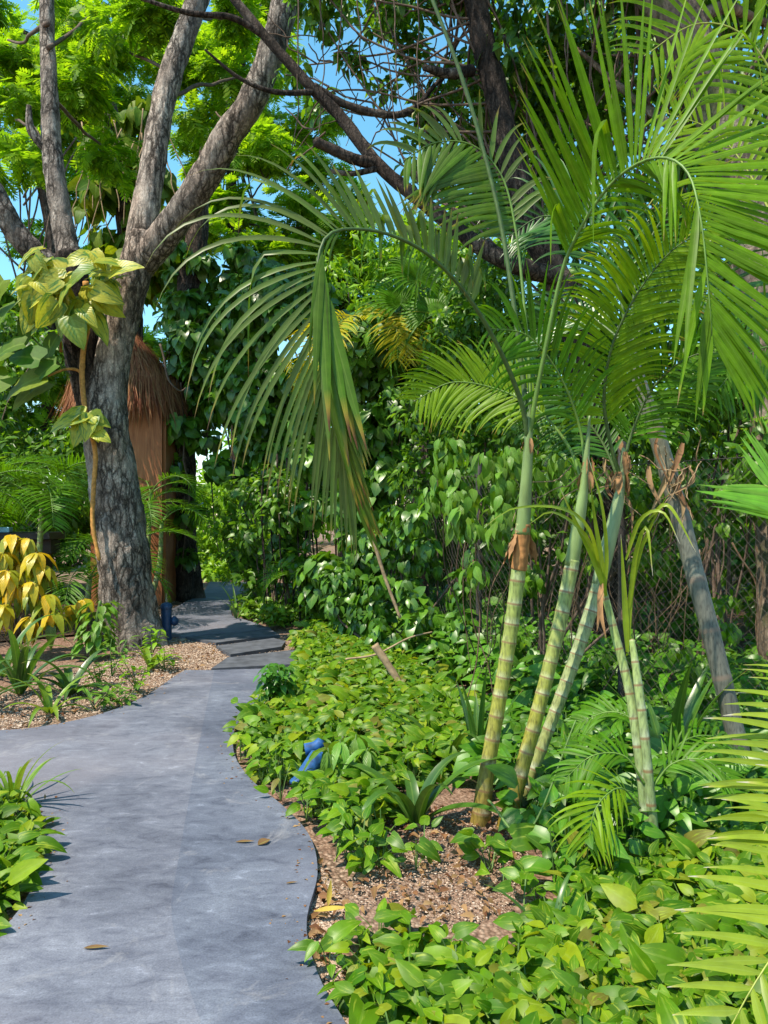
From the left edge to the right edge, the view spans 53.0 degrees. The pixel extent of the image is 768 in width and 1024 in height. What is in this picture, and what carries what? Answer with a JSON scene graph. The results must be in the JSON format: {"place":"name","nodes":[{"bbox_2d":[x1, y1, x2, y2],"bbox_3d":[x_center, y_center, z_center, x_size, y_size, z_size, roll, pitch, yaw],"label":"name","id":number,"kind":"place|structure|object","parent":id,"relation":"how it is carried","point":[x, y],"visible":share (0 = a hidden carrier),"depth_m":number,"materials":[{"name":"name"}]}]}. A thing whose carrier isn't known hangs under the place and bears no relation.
{"place":"outdoors","nodes":[
{"label":"outdoors","id":0,"kind":"place"},
{"bbox_2d":[0,583,97,640],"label":"soil","id":1,"kind":"structure","parent":0,"point":[83,592],"depth_m":10.43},
{"bbox_2d":[0,527,64,623],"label":"outdoor counter","id":2,"kind":"object","parent":1,"relation":"on","point":[51,541],"visible":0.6,"depth_m":10.51,"materials":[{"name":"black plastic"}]},
{"bbox_2d":[0,450,87,531],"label":"feather palm","id":3,"kind":"object","parent":1,"relation":"on","point":[82,465],"visible":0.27,"depth_m":12.02,"materials":[{"name":"plant"}]},
{"bbox_2d":[0,303,90,604],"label":"thicket","id":4,"kind":"object","parent":1,"relation":"on","point":[63,445],"visible":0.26,"depth_m":14.12,"materials":[{"name":"green plant"}]},
{"bbox_2d":[0,452,137,620],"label":"feather palm","id":5,"kind":"object","parent":1,"relation":"on","point":[42,512],"visible":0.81,"depth_m":9.48,"materials":[{"name":"plant"}]},
{"bbox_2d":[45,334,199,605],"bbox_3d":[-4.463,-0.858,13.354,2.561,4.815,2.533,0,0,0],"label":"thatched hut","id":6,"kind":"object","parent":1,"relation":"on","point":[155,396],"visible":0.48,"depth_m":12.71,"materials":[{"name":"brown wood"}]},
{"bbox_2d":[60,93,186,340],"bbox_3d":[-4.771,-3.490,14.464,2.668,10.093,1.733,0,0,0],"label":"vine covered tree","id":7,"kind":"object","parent":1,"relation":"on","point":[97,204],"visible":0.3,"depth_m":14.27,"materials":[{"name":"green plant"}]},
{"bbox_2d":[45,516,205,624],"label":"feather palm","id":8,"kind":"object","parent":1,"relation":"on","point":[89,588],"visible":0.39,"depth_m":10.19,"materials":[{"name":"plant"}]},
{"bbox_2d":[69,485,223,591],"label":"feather palm","id":9,"kind":"object","parent":1,"relation":"on","point":[160,544],"visible":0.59,"depth_m":11.75,"materials":[{"name":"plant"}]},
{"bbox_2d":[83,472,213,548],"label":"feather palm","id":10,"kind":"object","parent":1,"relation":"on","point":[183,482],"visible":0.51,"depth_m":12.44,"materials":[{"name":"plant"}]},
{"bbox_2d":[0,670,213,1023],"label":"path","id":11,"kind":"structure","parent":0,"point":[122,810],"depth_m":3.28,"materials":[{"name":"grey concrete"}]},
{"bbox_2d":[84,944,107,947],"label":"fallen leaf","id":12,"kind":"object","parent":11,"relation":"on","point":[95,946],"visible":1,"depth_m":2.67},
{"bbox_2d":[160,582,269,638],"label":"path","id":13,"kind":"structure","parent":0,"point":[210,614],"depth_m":11.19,"materials":[{"name":"grey concrete"}]},
{"bbox_2d":[171,668,345,1023],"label":"path","id":14,"kind":"structure","parent":0,"point":[230,902],"depth_m":3.06,"materials":[{"name":"grey concrete"}]},
{"bbox_2d":[9,672,330,1023],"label":"path debris","id":15,"kind":"object","parent":14,"relation":"on","point":[45,796],"visible":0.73,"depth_m":3.34,"materials":[{"name":"brown plant"}]},
{"bbox_2d":[258,838,269,844],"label":"fallen leaf","id":16,"kind":"object","parent":14,"relation":"on","point":[263,841],"visible":1,"depth_m":3.52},
{"bbox_2d":[0,516,757,1003],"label":"ground","id":17,"kind":"structure","parent":0,"point":[484,930],"depth_m":3.60,"materials":[{"name":"gravel"}]},
{"bbox_2d":[0,660,61,694],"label":"strap leaf plant","id":18,"kind":"object","parent":17,"relation":"on","point":[1,670],"visible":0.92,"depth_m":5.99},
{"bbox_2d":[0,775,66,936],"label":"ground cover","id":19,"kind":"object","parent":17,"relation":"on","point":[23,860],"visible":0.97,"depth_m":3.32,"materials":[{"name":"green plant"}]},
{"bbox_2d":[0,534,71,649],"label":"croton","id":20,"kind":"object","parent":17,"relation":"on","point":[26,578],"visible":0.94,"depth_m":8.17,"materials":[{"name":"yellow plant"}]},
{"bbox_2d":[0,614,74,676],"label":"strap leaf plant","id":21,"kind":"object","parent":17,"relation":"on","point":[8,655],"visible":0.5,"depth_m":7.36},
{"bbox_2d":[0,744,77,811],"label":"strap leaf plant","id":22,"kind":"object","parent":17,"relation":"on","point":[18,781],"visible":0.71,"depth_m":3.98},
{"bbox_2d":[3,673,96,727],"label":"strap leaf plant","id":23,"kind":"object","parent":17,"relation":"on","point":[47,700],"visible":0.99,"depth_m":5.95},
{"bbox_2d":[23,646,127,702],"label":"strap leaf plant","id":24,"kind":"object","parent":17,"relation":"on","point":[65,678],"visible":0.86,"depth_m":6.59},
{"bbox_2d":[61,598,94,637],"bbox_3d":[-3.466,1.260,8.695,0.366,0.594,0.544,0,0,-18],"label":"croton","id":25,"kind":"object","parent":17,"relation":"on","point":[71,611],"visible":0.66,"depth_m":8.57,"materials":[{"name":"yellow plant"}]},
{"bbox_2d":[0,278,171,451],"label":"feathery tree","id":26,"kind":"object","parent":17,"relation":"on","point":[38,417],"visible":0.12,"depth_m":20.03,"materials":[{"name":"green plant"}]},
{"bbox_2d":[0,0,183,557],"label":"feathery tree","id":27,"kind":"object","parent":17,"relation":"on","point":[11,18],"visible":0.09,"depth_m":19.73,"materials":[{"name":"green plant"}]},
{"bbox_2d":[79,659,112,687],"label":"seedling","id":28,"kind":"object","parent":17,"relation":"on","point":[98,674],"visible":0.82,"depth_m":6.81,"materials":[{"name":"green plant"}]},
{"bbox_2d":[70,600,123,659],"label":"climbing plant","id":29,"kind":"object","parent":17,"relation":"on","point":[94,643],"visible":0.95,"depth_m":8.09,"materials":[{"name":"green plant"}]},
{"bbox_2d":[67,681,127,708],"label":"seedling","id":30,"kind":"object","parent":17,"relation":"on","point":[106,688],"visible":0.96,"depth_m":6.05,"materials":[{"name":"green plant"}]},
{"bbox_2d":[94,680,147,707],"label":"seedling","id":31,"kind":"object","parent":17,"relation":"on","point":[126,700],"visible":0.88,"depth_m":6.10,"materials":[{"name":"green plant"}]},
{"bbox_2d":[0,0,297,652],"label":"forked tree","id":32,"kind":"object","parent":17,"relation":"on","point":[85,69],"visible":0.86,"depth_m":9.19,"materials":[{"name":"grey plant"}]},
{"bbox_2d":[0,275,70,410],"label":"climbing vine","id":33,"kind":"object","parent":32,"relation":"attached to","point":[31,383],"visible":0.9,"depth_m":8.44,"materials":[{"name":"green plant"}]},
{"bbox_2d":[11,246,143,560],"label":"climbing vine","id":34,"kind":"object","parent":32,"relation":"attached to","point":[46,295],"visible":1,"depth_m":8.35,"materials":[{"name":"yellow plant"}]},
{"bbox_2d":[123,642,183,671],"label":"strap leaf plant","id":35,"kind":"object","parent":17,"relation":"on","point":[148,656],"visible":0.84,"depth_m":7.63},
{"bbox_2d":[141,625,168,657],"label":"seedling","id":36,"kind":"object","parent":17,"relation":"on","point":[153,640],"visible":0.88,"depth_m":8.04,"materials":[{"name":"green plant"}]},
{"bbox_2d":[160,593,178,640],"bbox_3d":[-2.593,1.282,9.319,0.225,0.595,0.142,0,0,0],"label":"bollard light","id":37,"kind":"object","parent":17,"relation":"on","point":[168,620],"visible":0.94,"depth_m":9.27,"materials":[{"name":"blue paint"}]},
{"bbox_2d":[152,144,261,602],"bbox_3d":[-3.119,-2.579,12.948,2.048,8.636,2.991,0,0,0],"label":"dark tree","id":38,"kind":"object","parent":17,"relation":"on","point":[184,304],"visible":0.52,"depth_m":13.28,"materials":[{"name":"green plant"}]},
{"bbox_2d":[186,629,279,645],"bbox_3d":[-1.776,1.550,9.390,1.123,0.070,0.576,0,0,-34],"label":"paver","id":39,"kind":"object","parent":17,"relation":"on","point":[227,638],"visible":0.87,"depth_m":9.30,"materials":[{"name":"concrete"}]},
{"bbox_2d":[196,474,270,581],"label":"sunny shrub","id":40,"kind":"object","parent":17,"relation":"on","point":[209,557],"visible":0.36,"depth_m":18.05,"materials":[{"name":"green plant"}]},
{"bbox_2d":[216,583,259,617],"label":"strap leaf plant","id":41,"kind":"object","parent":17,"relation":"on","point":[234,610],"visible":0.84,"depth_m":11.10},
{"bbox_2d":[216,638,285,656],"bbox_3d":[-1.482,1.550,8.727,0.956,0.070,0.568,0,0,-43],"label":"paver","id":42,"kind":"object","parent":17,"relation":"on","point":[253,647],"visible":0.9,"depth_m":8.62,"materials":[{"name":"concrete"}]},
{"bbox_2d":[211,650,297,669],"bbox_3d":[-1.320,1.550,7.968,0.957,0.070,0.797,0,0,-16],"label":"paver","id":43,"kind":"object","parent":17,"relation":"on","point":[257,661],"visible":0.54,"depth_m":7.80,"materials":[{"name":"concrete"}]},
{"bbox_2d":[208,459,324,623],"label":"hedge shrub","id":44,"kind":"object","parent":17,"relation":"on","point":[240,533],"visible":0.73,"depth_m":11.17,"materials":[{"name":"green plant"}]},
{"bbox_2d":[191,255,353,586],"bbox_3d":[-2.111,-1.392,13.024,3.800,5.954,2.152,0,0,43],"label":"hedge shrub","id":45,"kind":"object","parent":17,"relation":"on","point":[223,468],"visible":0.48,"depth_m":12.46,"materials":[{"name":"green plant"}]},
{"bbox_2d":[218,545,327,587],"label":"feather palm","id":46,"kind":"object","parent":17,"relation":"on","point":[227,574],"visible":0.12,"depth_m":12.75,"materials":[{"name":"plant"}]},
{"bbox_2d":[168,0,379,538],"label":"feathery tree","id":47,"kind":"object","parent":17,"relation":"on","point":[263,135],"visible":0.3,"depth_m":18.80,"materials":[{"name":"green plant"}]},
{"bbox_2d":[253,662,298,701],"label":"edge shrub","id":48,"kind":"object","parent":17,"relation":"on","point":[280,677],"visible":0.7,"depth_m":5.68,"materials":[{"name":"green plant"}]},
{"bbox_2d":[257,558,307,620],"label":"feather palm","id":49,"kind":"object","parent":17,"relation":"on","point":[269,581],"visible":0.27,"depth_m":10.12,"materials":[{"name":"plant"}]},
{"bbox_2d":[259,454,336,627],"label":"bare stems","id":50,"kind":"object","parent":17,"relation":"on","point":[263,549],"visible":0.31,"depth_m":10.65,"materials":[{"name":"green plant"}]},
{"bbox_2d":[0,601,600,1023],"bbox_3d":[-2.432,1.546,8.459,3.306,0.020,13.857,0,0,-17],"label":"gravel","id":51,"kind":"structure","parent":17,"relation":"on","point":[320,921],"depth_m":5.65,"materials":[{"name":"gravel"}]},
{"bbox_2d":[0,628,101,694],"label":"strap leaf plant","id":52,"kind":"object","parent":51,"relation":"on","point":[20,670],"visible":0.85,"depth_m":6.46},
{"bbox_2d":[98,635,138,676],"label":"seedling","id":53,"kind":"object","parent":51,"relation":"on","point":[124,649],"visible":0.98,"depth_m":7.26,"materials":[{"name":"green plant"}]},
{"bbox_2d":[101,657,152,692],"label":"seedling","id":54,"kind":"object","parent":51,"relation":"on","point":[134,678],"visible":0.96,"depth_m":6.58,"materials":[{"name":"green plant"}]},
{"bbox_2d":[145,648,180,669],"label":"seedling","id":55,"kind":"object","parent":51,"relation":"on","point":[159,658],"visible":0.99,"depth_m":7.51,"materials":[{"name":"green plant"}]},
{"bbox_2d":[327,880,331,905],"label":"fallen leaf","id":56,"kind":"object","parent":51,"relation":"on","point":[329,893],"visible":0.91,"depth_m":2.99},
{"bbox_2d":[315,905,344,911],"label":"fallen leaf","id":57,"kind":"object","parent":51,"relation":"on","point":[329,908],"visible":0.85,"depth_m":2.92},
{"bbox_2d":[289,738,323,792],"bbox_3d":[-0.411,1.467,4.319,0.165,0.342,0.311,0,0,19],"label":"bollard light","id":58,"kind":"object","parent":17,"relation":"on","point":[310,748],"visible":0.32,"depth_m":4.29,"materials":[{"name":"blue paint"}]},
{"bbox_2d":[287,919,361,977],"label":"leaf clump","id":59,"kind":"object","parent":17,"relation":"on","point":[339,931],"visible":0.84,"depth_m":2.58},
{"bbox_2d":[286,406,392,618],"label":"hedge shrub","id":60,"kind":"object","parent":17,"relation":"on","point":[322,558],"visible":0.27,"depth_m":9.60,"materials":[{"name":"green plant"}]},
{"bbox_2d":[303,734,380,776],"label":"drooping plant","id":61,"kind":"object","parent":17,"relation":"on","point":[348,753],"visible":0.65,"depth_m":4.10,"materials":[{"name":"green plant"}]},
{"bbox_2d":[222,612,490,876],"bbox_3d":[-0.146,1.454,6.657,1.965,0.414,6.795,0,0,0],"label":"ground cover","id":62,"kind":"object","parent":17,"relation":"on","point":[275,734],"visible":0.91,"depth_m":4.97,"materials":[{"name":"green plant"}]},
{"bbox_2d":[372,536,400,617],"bbox_3d":[0.018,0.521,6.284,0.255,0.685,0.047,0,0,11],"label":"dry stick","id":63,"kind":"object","parent":62,"relation":"on","point":[386,580],"visible":0.85,"depth_m":6.28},
{"bbox_2d":[345,631,431,659],"bbox_3d":[0.042,1.147,6.554,0.745,0.249,0.124,0,0,0],"label":"dry stick","id":64,"kind":"object","parent":62,"relation":"on","point":[388,648],"visible":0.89,"depth_m":6.56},
{"bbox_2d":[229,582,488,686],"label":"ground cover","id":65,"kind":"object","parent":17,"relation":"on","point":[272,613],"visible":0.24,"depth_m":10.41,"materials":[{"name":"green plant"}]},
{"bbox_2d":[331,803,416,877],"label":"leaf clump","id":66,"kind":"object","parent":17,"relation":"on","point":[395,841],"visible":0.94,"depth_m":3.33,"materials":[{"name":"plant"}]},
{"bbox_2d":[1,388,748,544],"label":"woods","id":67,"kind":"object","parent":17,"relation":"on","point":[323,533],"depth_m":37.12,"materials":[{"name":"green plant"}]},
{"bbox_2d":[282,303,478,597],"bbox_3d":[-0.087,-0.657,9.799,2.699,4.415,2.432,0,0,-39],"label":"feather palm","id":68,"kind":"object","parent":17,"relation":"on","point":[402,341],"visible":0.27,"depth_m":8.85,"materials":[{"name":"plant"}]},
{"bbox_2d":[371,643,400,679],"bbox_3d":[0.087,1.415,6.347,0.404,0.663,0.070,0,0,18],"label":"dry stick","id":69,"kind":"object","parent":17,"relation":"on","point":[377,649],"visible":0.45,"depth_m":6.35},
{"bbox_2d":[318,303,463,607],"bbox_3d":[0.169,-0.604,9.777,1.761,4.375,1.728,0,0,21],"label":"hedge shrub","id":70,"kind":"object","parent":17,"relation":"on","point":[380,441],"visible":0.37,"depth_m":9.33,"materials":[{"name":"green plant"}]},
{"bbox_2d":[312,500,499,683],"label":"fence vine","id":71,"kind":"object","parent":17,"relation":"on","point":[404,532],"visible":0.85,"depth_m":7.96,"materials":[{"name":"green plant"}]},
{"bbox_2d":[277,168,535,556],"bbox_3d":[0.333,-4.050,21.776,8.001,11.619,3.425,0,0,9],"label":"feathery tree","id":72,"kind":"object","parent":17,"relation":"on","point":[345,303],"visible":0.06,"depth_m":21.47,"materials":[{"name":"green plant"}]},
{"bbox_2d":[393,815,442,869],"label":"leaf clump","id":73,"kind":"object","parent":17,"relation":"on","point":[427,848],"visible":1,"depth_m":3.33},
{"bbox_2d":[337,751,517,825],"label":"strap leaf plant","id":74,"kind":"object","parent":17,"relation":"on","point":[414,804],"visible":0.81,"depth_m":3.83,"materials":[{"name":"plant"}]},
{"bbox_2d":[149,0,767,826],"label":"cane palm","id":75,"kind":"object","parent":17,"relation":"on","point":[339,450],"visible":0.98,"depth_m":3.30,"materials":[{"name":"green plant"}]},
{"bbox_2d":[360,699,567,775],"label":"strap leaf plant","id":76,"kind":"object","parent":17,"relation":"on","point":[457,741],"visible":0.37,"depth_m":4.77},
{"bbox_2d":[456,662,521,741],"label":"strap leaf plant","id":77,"kind":"object","parent":17,"relation":"on","point":[474,721],"visible":0.46,"depth_m":4.56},
{"bbox_2d":[416,435,580,692],"bbox_3d":[0.654,0.528,5.579,1.020,2.109,1.532,0,0,-13],"label":"pale leaf shrub","id":78,"kind":"object","parent":17,"relation":"on","point":[455,495],"visible":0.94,"depth_m":5.06,"materials":[{"name":"green plant"}]},
{"bbox_2d":[450,823,555,875],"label":"leaf clump","id":79,"kind":"object","parent":17,"relation":"on","point":[468,841],"visible":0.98,"depth_m":3.33,"materials":[{"name":"plant"}]},
{"bbox_2d":[395,260,623,831],"bbox_3d":[0.586,0.174,3.989,1.129,2.826,0.601,0,0,41],"label":"cane palm","id":80,"kind":"object","parent":17,"relation":"on","point":[443,401],"visible":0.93,"depth_m":3.88,"materials":[{"name":"green plant"}]},
{"bbox_2d":[493,866,547,912],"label":"leaf clump","id":81,"kind":"object","parent":17,"relation":"on","point":[509,872],"visible":0.91,"depth_m":2.96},
{"bbox_2d":[497,855,557,899],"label":"leaf clump","id":82,"kind":"object","parent":17,"relation":"on","point":[525,862],"visible":0.59,"depth_m":3.09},
{"bbox_2d":[487,720,576,828],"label":"bent stalk","id":83,"kind":"object","parent":17,"relation":"on","point":[501,816],"visible":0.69,"depth_m":3.50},
{"bbox_2d":[317,815,767,1023],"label":"ground cover","id":84,"kind":"object","parent":17,"relation":"on","point":[571,961],"visible":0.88,"depth_m":2.49,"materials":[{"name":"green plant"}]},
{"bbox_2d":[485,866,608,930],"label":"strap leaf plant","id":85,"kind":"object","parent":17,"relation":"on","point":[559,899],"visible":0.32,"depth_m":2.81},
{"bbox_2d":[339,441,767,728],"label":"chain link fence","id":86,"kind":"object","parent":17,"relation":"on","point":[622,537],"visible":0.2,"depth_m":5.50,"materials":[{"name":"metal"}]},
{"bbox_2d":[462,498,766,696],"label":"dry vine tangle","id":87,"kind":"object","parent":86,"relation":"hanging from","point":[656,602],"visible":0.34,"depth_m":6.33,"materials":[{"name":"plant"}]},
{"bbox_2d":[364,0,767,614],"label":"woods beyond fence","id":88,"kind":"object","parent":17,"relation":"on","point":[572,269],"visible":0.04,"depth_m":12.96,"materials":[{"name":"green plant"}]},
{"bbox_2d":[550,732,628,759],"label":"strap leaf plant","id":89,"kind":"object","parent":17,"relation":"on","point":[605,740],"visible":0.16,"depth_m":4.14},
{"bbox_2d":[484,457,752,868],"bbox_3d":[1.143,0.652,3.443,1.552,1.813,0.711,0,0,-20],"label":"young palm","id":90,"kind":"object","parent":17,"relation":"on","point":[636,719],"visible":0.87,"depth_m":3.42,"materials":[{"name":"plant"}]},
{"bbox_2d":[476,120,767,750],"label":"grey stem palm","id":91,"kind":"object","parent":17,"relation":"on","point":[670,477],"visible":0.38,"depth_m":4.43,"materials":[{"name":"brown plant"}]},
{"bbox_2d":[484,448,767,700],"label":"fence vine","id":92,"kind":"object","parent":17,"relation":"on","point":[535,583],"visible":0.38,"depth_m":5.51,"materials":[{"name":"green plant"}]},
{"bbox_2d":[510,188,753,807],"bbox_3d":[1.228,0.019,3.967,1.280,3.087,0.701,0,0,21],"label":"cane palm","id":93,"kind":"object","parent":17,"relation":"on","point":[646,316],"visible":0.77,"depth_m":3.94,"materials":[{"name":"green plant"}]},
{"bbox_2d":[588,661,745,751],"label":"strap leaf plant","id":94,"kind":"object","parent":17,"relation":"on","point":[688,711],"visible":0.44,"depth_m":4.33,"materials":[{"name":"plant"}]},
{"bbox_2d":[604,0,767,432],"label":"sunny palm","id":95,"kind":"object","parent":17,"relation":"on","point":[697,47],"visible":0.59,"depth_m":4.16,"materials":[{"name":"plant"}]},
{"bbox_2d":[654,731,718,804],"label":"strap leaf plant","id":96,"kind":"object","parent":17,"relation":"on","point":[709,800],"visible":0.08,"depth_m":3.96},
{"bbox_2d":[669,417,767,1023],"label":"palm","id":97,"kind":"object","parent":17,"relation":"on","point":[752,499],"visible":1,"depth_m":1.84,"materials":[{"name":"plant"}]},
{"bbox_2d":[0,0,767,514],"label":"sky","id":98,"kind":"structure","parent":0,"point":[367,128],"materials":[{"name":"blue"}]},
{"bbox_2d":[434,566,755,703],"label":"soil","id":99,"kind":"structure","parent":0,"point":[743,629],"depth_m":11.22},
{"bbox_2d":[141,0,628,637],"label":"leaning tree","id":100,"kind":"object","parent":99,"relation":"on","point":[487,32],"visible":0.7,"depth_m":7.18,"materials":[{"name":"brown plant"}]},
{"bbox_2d":[314,213,520,504],"bbox_3d":[0.692,-2.367,14.729,4.047,7.901,2.968,0,0,26],"label":"sunny shrub","id":101,"kind":"object","parent":99,"relation":"on","point":[373,274],"visible":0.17,"depth_m":14.91,"materials":[{"name":"green plant"}]},
{"bbox_2d":[354,257,487,605],"bbox_3d":[0.453,-0.761,9.040,1.605,4.624,0.817,0,0,9],"label":"fan palm","id":102,"kind":"object","parent":99,"relation":"on","point":[400,295],"visible":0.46,"depth_m":9.01,"materials":[{"name":"green plant"}]},
{"bbox_2d":[386,241,553,610],"bbox_3d":[1.021,-0.768,8.393,1.851,4.707,1.806,0,0,34],"label":"hedge shrub","id":103,"kind":"object","parent":99,"relation":"on","point":[475,444],"visible":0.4,"depth_m":8.34,"materials":[{"name":"green plant"}]},
{"bbox_2d":[386,585,767,728],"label":"ground cover","id":104,"kind":"object","parent":99,"relation":"on","point":[525,677],"visible":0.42,"depth_m":6.04,"materials":[{"name":"green plant"}]},
{"bbox_2d":[398,408,757,675],"bbox_3d":[2.805,0.071,9.431,6.564,3.477,4.222,0,0,26],"label":"understory shrub","id":105,"kind":"object","parent":99,"relation":"on","point":[737,561],"visible":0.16,"depth_m":9.58,"materials":[{"name":"green plant"}]},
{"bbox_2d":[482,289,718,643],"bbox_3d":[2.111,-0.401,7.641,2.210,3.977,1.713,0,0,15],"label":"hedge shrub","id":106,"kind":"object","parent":99,"relation":"on","point":[543,458],"visible":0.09,"depth_m":7.38,"materials":[{"name":"green plant"}]},
{"bbox_2d":[452,685,767,883],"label":"ground cover","id":107,"kind":"object","parent":99,"relation":"on","point":[681,801],"visible":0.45,"depth_m":3.73,"materials":[{"name":"green plant"}]},
{"bbox_2d":[469,0,767,689],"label":"pale tree","id":108,"kind":"object","parent":99,"relation":"on","point":[589,55],"visible":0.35,"depth_m":6.86,"materials":[{"name":"green plant"}]},
{"bbox_2d":[646,274,767,654],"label":"hedge shrub","id":109,"kind":"object","parent":99,"relation":"on","point":[711,437],"visible":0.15,"depth_m":6.54,"materials":[{"name":"green plant"}]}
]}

